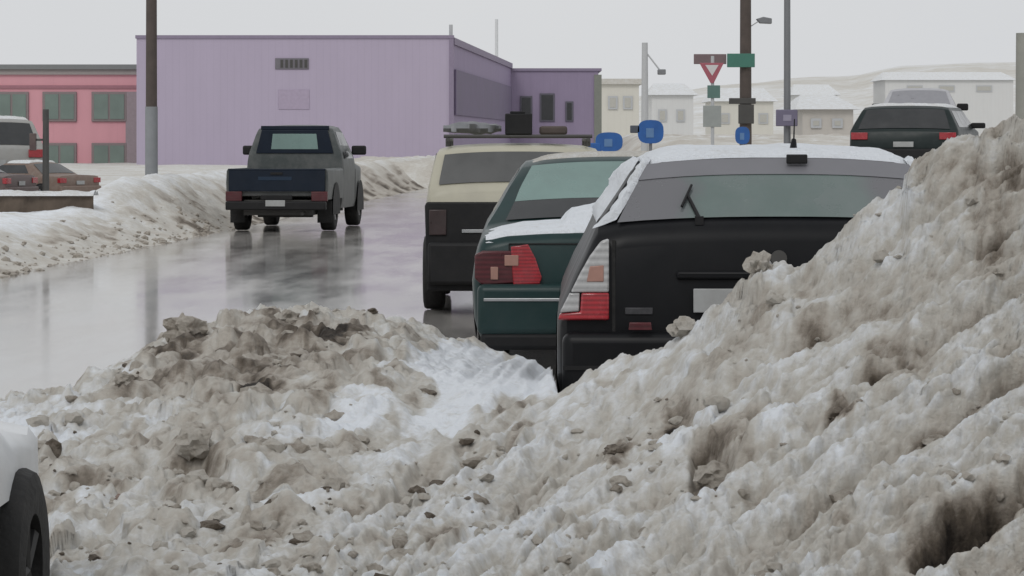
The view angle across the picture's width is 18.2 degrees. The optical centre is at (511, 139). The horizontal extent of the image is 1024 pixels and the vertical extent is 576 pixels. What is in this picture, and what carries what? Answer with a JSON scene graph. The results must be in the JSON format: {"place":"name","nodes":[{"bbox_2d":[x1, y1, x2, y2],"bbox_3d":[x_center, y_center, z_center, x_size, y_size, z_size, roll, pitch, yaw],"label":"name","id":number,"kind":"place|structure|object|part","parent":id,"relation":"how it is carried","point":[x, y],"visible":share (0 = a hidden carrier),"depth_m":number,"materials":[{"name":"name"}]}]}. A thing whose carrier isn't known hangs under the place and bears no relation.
{"place":"outdoors","nodes":[
{"label":"outdoors","id":0,"kind":"place"},
{"bbox_2d":[0,155,435,276],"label":"snow bank","id":1,"kind":"structure","parent":0,"point":[131,190],"depth_m":50.14,"materials":[{"name":"white snow"}]},
{"bbox_2d":[0,170,38,190],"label":"maroon car","id":2,"kind":"object","parent":1,"relation":"on","point":[18,182],"visible":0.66,"depth_m":57.92,"materials":[{"name":"paint"}]},
{"bbox_2d":[0,116,42,165],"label":"white van","id":3,"kind":"object","parent":1,"relation":"on","point":[15,131],"visible":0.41,"depth_m":62.21,"materials":[{"name":"grey paint"}]},
{"bbox_3d":[-10.019,-0.115,62.191,1.537,0.455,0.244,0,0,-14],"label":"rear window","id":4,"kind":"part","parent":3,"relation":"part of","materials":[{"name":"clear glass"}]},
{"bbox_2d":[29,109,48,190],"bbox_3d":[-8.561,0.325,58.000,0.355,1.751,0.127,0,0,0],"label":"sign post","id":5,"kind":"object","parent":1,"relation":"on","point":[33,139],"visible":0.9,"depth_m":57.95,"materials":[{"name":"metal"}]},
{"bbox_2d":[0,190,97,211],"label":"stone wall","id":6,"kind":"structure","parent":1,"relation":"on","point":[19,201],"depth_m":47.46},
{"bbox_2d":[0,160,100,191],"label":"car","id":7,"kind":"object","parent":1,"relation":"on","point":[61,177],"visible":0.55,"depth_m":60.05,"materials":[{"name":"paint"}]},
{"bbox_3d":[-9.429,0.553,60.174,0.935,0.154,0.108,0,0,30],"label":"side window","id":8,"kind":"part","parent":7,"relation":"part of","materials":[{"name":"glass"}]},
{"bbox_3d":[-8.659,0.539,60.323,0.275,0.189,0.974,0,0,30],"label":"rear window","id":9,"kind":"part","parent":7,"relation":"part of","materials":[{"name":"grey glass"}]},
{"bbox_2d":[0,199,234,277],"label":"snow rubble","id":10,"kind":"object","parent":1,"relation":"on","point":[26,269],"visible":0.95,"depth_m":43.57,"materials":[{"name":"white snow"}]},
{"bbox_2d":[145,0,157,174],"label":"utility pole","id":11,"kind":"object","parent":1,"relation":"on","point":[151,137],"visible":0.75,"depth_m":55.91,"materials":[{"name":"grey wood"}]},
{"bbox_2d":[0,188,557,399],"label":"road","id":12,"kind":"structure","parent":0,"point":[65,324],"depth_m":32.27,"materials":[{"name":"grey asphalt"}]},
{"bbox_2d":[0,421,49,575],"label":"white car","id":13,"kind":"object","parent":12,"relation":"on","point":[24,539],"visible":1,"depth_m":8.79,"materials":[{"name":"paint"}]},
{"bbox_2d":[225,125,365,229],"bbox_3d":[-3.635,0.620,54.321,2.140,1.751,5.004,0,0,5],"label":"pickup truck","id":14,"kind":"object","parent":12,"relation":"on","point":[300,170],"visible":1,"depth_m":53.22,"materials":[{"name":"silver metal"}]},
{"bbox_3d":[-3.659,0.032,53.961,1.315,0.395,0.042,0,0,5],"label":"rear window","id":15,"kind":"part","parent":14,"relation":"part of","materials":[{"name":"clear glass"}]},
{"bbox_3d":[-2.866,0.090,54.662,0.158,0.460,1.100,0,0,5],"label":"side window","id":16,"kind":"part","parent":14,"relation":"part of","materials":[{"name":"grey glass"}]},
{"bbox_2d":[423,134,596,308],"bbox_3d":[0.053,0.725,29.660,1.672,1.542,4.580,0,0,0],"label":"wagon","id":17,"kind":"object","parent":12,"relation":"on","point":[468,184],"visible":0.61,"depth_m":27.52,"materials":[{"name":"beige paint"}]},
{"bbox_2d":[443,121,500,133],"bbox_3d":[-0.351,-0.103,28.304,0.514,0.122,0.304,0,0,0],"label":"gear bundle","id":18,"kind":"object","parent":17,"relation":"on","point":[472,127],"visible":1,"depth_m":28.21,"materials":[{"name":"metal"}]},
{"bbox_3d":[0.053,0.244,27.629,1.363,0.285,0.153,0,0,0],"label":"rear window","id":19,"kind":"part","parent":17,"relation":"part of","materials":[{"name":"grey glass"}]},
{"bbox_2d":[505,111,531,134],"bbox_3d":[0.058,-0.147,28.265,0.238,0.205,0.470,0,0,0],"label":"crate","id":20,"kind":"object","parent":17,"relation":"on","point":[518,122],"visible":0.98,"depth_m":28.03,"materials":[{"name":"black plastic"}]},
{"bbox_2d":[539,126,566,133],"bbox_3d":[0.365,-0.083,28.325,0.243,0.075,0.450,0,0,0],"label":"case","id":21,"kind":"object","parent":17,"relation":"on","point":[552,129],"visible":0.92,"depth_m":28.10,"materials":[{"name":"brown fabric"}]},
{"bbox_2d":[472,151,648,353],"bbox_3d":[0.783,0.786,22.171,2.078,1.420,4.558,0,0,0],"label":"sedan","id":22,"kind":"object","parent":12,"relation":"on","point":[537,222],"visible":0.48,"depth_m":20.02,"materials":[{"name":"green paint"}]},
{"bbox_3d":[-0.043,0.350,22.350,0.180,0.300,1.800,0,0,0],"label":"side window","id":23,"kind":"part","parent":22,"relation":"part of","materials":[{"name":"grey glass"}]},
{"bbox_3d":[0.783,0.277,21.415,1.529,0.264,0.360,0,0,0],"label":"rear window","id":24,"kind":"part","parent":22,"relation":"part of","materials":[{"name":"green glass"}]},
{"bbox_2d":[591,132,622,150],"bbox_3d":[1.163,0.703,40.013,0.440,1.593,0.078,0,0,0],"label":"parking sign","id":25,"kind":"object","parent":12,"relation":"on","point":[608,141],"visible":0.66,"depth_m":39.98,"materials":[{"name":"metal"}]},
{"bbox_2d":[630,120,663,150],"bbox_3d":[1.770,0.620,42.013,0.440,1.760,0.078,0,0,0],"label":"parking sign","id":26,"kind":"object","parent":12,"relation":"on","point":[650,132],"visible":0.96,"depth_m":41.98,"materials":[{"name":"metal"}]},
{"bbox_2d":[556,119,913,392],"bbox_3d":[1.319,0.698,17.012,2.146,1.597,4.215,0,0,1],"label":"hatchback","id":27,"kind":"object","parent":12,"relation":"on","point":[672,233],"visible":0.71,"depth_m":15.06,"materials":[{"name":"black paint"}]},
{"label":"rear window","id":28,"kind":"part","parent":27,"relation":"part of","materials":[{"name":"grey glass"}]},
{"bbox_2d":[354,155,434,187],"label":"street end bank","id":29,"kind":"structure","parent":0,"point":[419,172],"depth_m":101.13,"materials":[{"name":"white snow"}]},
{"bbox_2d":[641,43,665,150],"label":"lamp post","id":30,"kind":"object","parent":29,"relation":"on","point":[644,102],"visible":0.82,"depth_m":119.89,"materials":[{"name":"metal"}]},
{"bbox_2d":[0,114,1023,575],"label":"snow bank","id":31,"kind":"structure","parent":0,"point":[866,318],"depth_m":10.61,"materials":[{"name":"white snow"}]},
{"bbox_2d":[114,371,142,385],"bbox_3d":[-1.748,1.097,14.594,0.137,0.086,0.128,0,0,0],"label":"snow clod","id":32,"kind":"object","parent":31,"relation":"on","point":[124,377],"visible":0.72,"depth_m":14.56,"materials":[{"name":"white snow"}]},
{"bbox_2d":[163,312,207,342],"bbox_3d":[-1.703,0.995,16.743,0.240,0.189,0.215,0,0,0],"label":"snow clod","id":33,"kind":"object","parent":31,"relation":"on","point":[182,323],"visible":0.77,"depth_m":16.69,"materials":[{"name":"white snow"}]},
{"bbox_2d":[174,422,213,461],"bbox_3d":[-1.176,1.117,11.798,0.155,0.145,0.189,0,0,0],"label":"snow clod","id":34,"kind":"object","parent":31,"relation":"on","point":[192,442],"visible":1,"depth_m":11.74,"materials":[{"name":"grey snow"}]},
{"bbox_2d":[239,382,273,393],"bbox_3d":[-1.068,1.109,13.511,0.177,0.169,0.148,0,0,0],"label":"snow clod","id":35,"kind":"object","parent":31,"relation":"on","point":[260,387],"visible":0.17,"depth_m":13.46,"materials":[{"name":"white snow"}]},
{"bbox_2d":[45,308,479,575],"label":"snow rubble","id":36,"kind":"object","parent":31,"relation":"on","point":[55,445],"visible":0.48,"depth_m":10.72,"materials":[{"name":"grey snow"}]},
{"bbox_2d":[282,309,300,323],"bbox_3d":[-1.205,0.960,17.074,0.151,0.117,0.118,0,0,0],"label":"snow clod","id":37,"kind":"object","parent":31,"relation":"on","point":[290,316],"visible":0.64,"depth_m":17.04,"materials":[{"name":"grey snow"}]},
{"bbox_2d":[14,134,1010,575],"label":"snow rubble","id":38,"kind":"object","parent":31,"relation":"on","point":[720,402],"visible":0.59,"depth_m":10.66,"materials":[{"name":"white snow"}]},
{"bbox_2d":[38,174,1004,575],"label":"snow rubble","id":39,"kind":"object","parent":31,"relation":"on","point":[398,542],"visible":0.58,"depth_m":10.10,"materials":[{"name":"grey snow"}]},
{"bbox_2d":[602,444,623,454],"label":"snow clod","id":40,"kind":"object","parent":31,"relation":"on","point":[613,449],"visible":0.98,"depth_m":10.86,"materials":[{"name":"grey snow"}]},
{"bbox_2d":[666,316,694,337],"bbox_3d":[0.665,0.719,12.245,0.150,0.089,0.169,0,0,0],"label":"snow clod","id":41,"kind":"object","parent":31,"relation":"on","point":[680,326],"visible":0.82,"depth_m":12.20,"materials":[{"name":"white snow"}]},
{"bbox_2d":[693,460,728,488],"bbox_3d":[0.654,1.077,10.223,0.158,0.107,0.133,0,0,0],"label":"snow clod","id":42,"kind":"object","parent":31,"relation":"on","point":[712,474],"visible":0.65,"depth_m":10.18,"materials":[{"name":"grey snow"}]},
{"bbox_2d":[742,250,773,273],"bbox_3d":[0.908,0.460,11.726,0.109,0.111,0.123,0,0,36],"label":"snow clod","id":43,"kind":"object","parent":31,"relation":"on","point":[754,262],"visible":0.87,"depth_m":11.70,"materials":[{"name":"white snow"}]},
{"bbox_2d":[828,406,843,421],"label":"snow clod","id":44,"kind":"object","parent":31,"relation":"on","point":[836,411],"visible":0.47,"depth_m":10.10,"materials":[{"name":"grey snow"}]},
{"bbox_2d":[921,434,943,445],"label":"snow clod","id":45,"kind":"object","parent":31,"relation":"on","point":[928,439],"visible":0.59,"depth_m":9.75,"materials":[{"name":"grey snow"}]},
{"bbox_2d":[0,0,1023,95],"label":"sky","id":46,"kind":"structure","parent":0,"point":[828,38],"materials":[{"name":"white"}]},
{"bbox_2d":[618,134,980,150],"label":"slope","id":47,"kind":"structure","parent":0,"point":[631,142],"depth_m":129.20,"materials":[{"name":"white snow"}]},
{"bbox_2d":[700,56,723,144],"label":"yield sign","id":48,"kind":"object","parent":47,"relation":"on","point":[712,113],"visible":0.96,"depth_m":65.94,"materials":[{"name":"metal"}]},
{"bbox_2d":[729,0,771,144],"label":"utility pole","id":49,"kind":"object","parent":47,"relation":"on","point":[746,101],"visible":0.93,"depth_m":69.88,"materials":[{"name":"brown wood"}]},
{"bbox_2d":[694,54,725,63],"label":"street name sign","id":50,"kind":"object","parent":49,"relation":"attached to","point":[706,58],"visible":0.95,"depth_m":69.83,"materials":[{"name":"metal"}]},
{"bbox_2d":[727,54,754,66],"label":"street name sign","id":51,"kind":"object","parent":49,"relation":"attached to","point":[740,60],"visible":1,"depth_m":69.78,"materials":[{"name":"green metal"}]},
{"bbox_2d":[735,127,749,144],"bbox_3d":[3.168,0.661,44.013,0.200,1.679,0.078,0,0,0],"label":"parking sign","id":52,"kind":"object","parent":49,"relation":"attached to","point":[742,135],"visible":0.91,"depth_m":43.98,"materials":[{"name":"metal"}]},
{"bbox_2d":[784,0,790,142],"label":"lamp post","id":53,"kind":"object","parent":47,"relation":"on","point":[787,82],"visible":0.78,"depth_m":61.95,"materials":[{"name":"metal"}]},
{"bbox_2d":[776,110,797,125],"bbox_3d":[5.304,-0.422,61.782,0.420,0.320,0.036,0,0,0],"label":"parking sign","id":54,"kind":"object","parent":53,"relation":"attached to","point":[785,117],"visible":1,"depth_m":61.77,"materials":[{"name":"purple metal"}]},
{"bbox_2d":[850,103,984,158],"bbox_3d":[7.861,-0.048,62.091,2.478,1.330,4.490,0,0,14],"label":"dark suv","id":55,"kind":"object","parent":47,"relation":"on","point":[913,130],"visible":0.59,"depth_m":60.14,"materials":[{"name":"grey paint"}]},
{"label":"rear window","id":56,"kind":"part","parent":55,"relation":"part of","materials":[{"name":"black glass"}]},
{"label":"side window","id":57,"kind":"part","parent":55,"relation":"part of","materials":[{"name":"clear glass"}]},
{"bbox_2d":[872,88,967,110],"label":"silver car","id":58,"kind":"object","parent":47,"relation":"on","point":[922,95],"visible":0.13,"depth_m":79.26,"materials":[{"name":"paint"}]},
{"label":"rear window","id":59,"kind":"part","parent":58,"relation":"part of","materials":[{"name":"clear glass"}]},
{"bbox_2d":[639,62,1015,134],"bbox_3d":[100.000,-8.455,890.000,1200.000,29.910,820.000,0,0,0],"label":"hill","id":60,"kind":"structure","parent":0,"point":[856,90],"depth_m":807.30,"materials":[{"name":"white snow"}]},
{"label":"ground","id":61,"kind":"structure","parent":0,"visible":0},
{"bbox_2d":[0,64,136,162],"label":"pink building","id":62,"kind":"structure","parent":61,"relation":"on","point":[92,108],"depth_m":149.91,"materials":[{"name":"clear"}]},
{"bbox_2d":[0,92,28,119],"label":"window","id":63,"kind":"structure","parent":62,"relation":"in","point":[11,103],"depth_m":149.86,"materials":[{"name":"green glass"}]},
{"bbox_2d":[42,92,76,121],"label":"window","id":64,"kind":"structure","parent":62,"relation":"in","point":[62,106],"depth_m":149.86,"materials":[{"name":"green glass"}]},
{"bbox_2d":[42,143,76,162],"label":"window","id":65,"kind":"structure","parent":62,"relation":"in","point":[58,152],"depth_m":149.86,"materials":[{"name":"green glass"}]},
{"bbox_2d":[92,92,126,121],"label":"window","id":66,"kind":"structure","parent":62,"relation":"in","point":[106,106],"depth_m":149.86,"materials":[{"name":"green glass"}]},
{"bbox_2d":[92,143,126,162],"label":"window","id":67,"kind":"structure","parent":62,"relation":"in","point":[101,152],"depth_m":149.86,"materials":[{"name":"green glass"}]},
{"bbox_2d":[135,25,512,164],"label":"purple building","id":68,"kind":"structure","parent":61,"relation":"on","point":[222,99],"depth_m":140.00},
{"bbox_2d":[495,19,497,56],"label":"flag pole","id":69,"kind":"object","parent":61,"relation":"on","point":[496,37],"visible":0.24,"depth_m":229.91,"materials":[{"name":"white metal"}]},
{"bbox_2d":[511,68,601,144],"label":"purple wing","id":70,"kind":"structure","parent":61,"relation":"on","point":[570,99],"depth_m":188.00,"materials":[{"name":"purple paint"}]},
{"bbox_2d":[520,96,531,113],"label":"window","id":71,"kind":"structure","parent":70,"relation":"in","point":[525,101],"depth_m":187.88,"materials":[{"name":"black glass"}]},
{"bbox_2d":[540,93,554,121],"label":"window","id":72,"kind":"structure","parent":70,"relation":"in","point":[547,100],"depth_m":187.88,"materials":[{"name":"black glass"}]},
{"bbox_2d":[565,101,572,121],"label":"window","id":73,"kind":"structure","parent":70,"relation":"in","point":[568,104],"depth_m":187.88,"materials":[{"name":"black glass"}]},
{"bbox_2d":[602,79,641,136],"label":"cream house","id":74,"kind":"structure","parent":61,"relation":"on","point":[620,106],"depth_m":260.00,"materials":[{"name":"paint"}]},
{"bbox_2d":[608,96,617,108],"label":"window","id":75,"kind":"structure","parent":74,"relation":"in","point":[612,100],"depth_m":259.89,"materials":[{"name":"glass"}]},
{"bbox_2d":[623,96,632,108],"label":"window","id":76,"kind":"structure","parent":74,"relation":"in","point":[627,100],"depth_m":259.89,"materials":[{"name":"glass"}]},
{"bbox_2d":[648,83,697,134],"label":"grey house","id":77,"kind":"structure","parent":61,"relation":"on","point":[670,107],"depth_m":300.00,"materials":[{"name":"paint"}]},
{"bbox_2d":[658,109,666,121],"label":"window","id":78,"kind":"structure","parent":77,"relation":"in","point":[662,113],"depth_m":299.86,"materials":[{"name":"glass"}]},
{"bbox_2d":[676,109,684,121],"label":"window","id":79,"kind":"structure","parent":77,"relation":"in","point":[680,113],"depth_m":299.86,"materials":[{"name":"glass"}]},
{"bbox_2d":[701,88,777,134],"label":"yellow house","id":80,"kind":"structure","parent":61,"relation":"on","point":[763,114],"depth_m":330.00,"materials":[{"name":"paint"}]},
{"bbox_2d":[721,113,729,123],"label":"window","id":81,"kind":"structure","parent":80,"relation":"in","point":[725,117],"depth_m":329.90,"materials":[{"name":"glass"}]},
{"bbox_2d":[758,113,767,123],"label":"window","id":82,"kind":"structure","parent":80,"relation":"in","point":[762,117],"depth_m":329.90,"materials":[{"name":"glass"}]},
{"bbox_2d":[783,84,840,100],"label":"white house","id":83,"kind":"structure","parent":61,"relation":"on","point":[797,90],"depth_m":422.67,"materials":[{"name":"metal"}]},
{"bbox_2d":[779,95,860,134],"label":"tan house","id":84,"kind":"structure","parent":61,"relation":"on","point":[825,114],"depth_m":200.00,"materials":[{"name":"metal"}]},
{"bbox_2d":[811,118,821,127],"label":"window","id":85,"kind":"structure","parent":84,"relation":"in","point":[815,122],"depth_m":199.90,"materials":[{"name":"glass"}]},
{"bbox_2d":[832,118,842,127],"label":"window","id":86,"kind":"structure","parent":84,"relation":"in","point":[836,122],"depth_m":199.90,"materials":[{"name":"glass"}]},
{"bbox_2d":[870,72,1015,133],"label":"long house","id":87,"kind":"structure","parent":61,"relation":"on","point":[987,97],"depth_m":420.00,"materials":[{"name":"paint"}]},
{"bbox_2d":[907,85,922,87],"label":"window","id":88,"kind":"structure","parent":87,"relation":"in","point":[908,86],"depth_m":419.89,"materials":[{"name":"glass"}]},
{"bbox_2d":[939,85,954,91],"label":"window","id":89,"kind":"structure","parent":87,"relation":"in","point":[951,88],"depth_m":419.89,"materials":[{"name":"glass"}]},
{"bbox_2d":[976,85,991,91],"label":"window","id":90,"kind":"structure","parent":87,"relation":"in","point":[979,88],"depth_m":419.89,"materials":[{"name":"glass"}]},
{"bbox_2d":[1015,33,1023,118],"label":"wooden post","id":91,"kind":"object","parent":61,"relation":"on","point":[1019,108],"visible":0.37,"depth_m":29.94,"materials":[{"name":"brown wood"}]}
]}

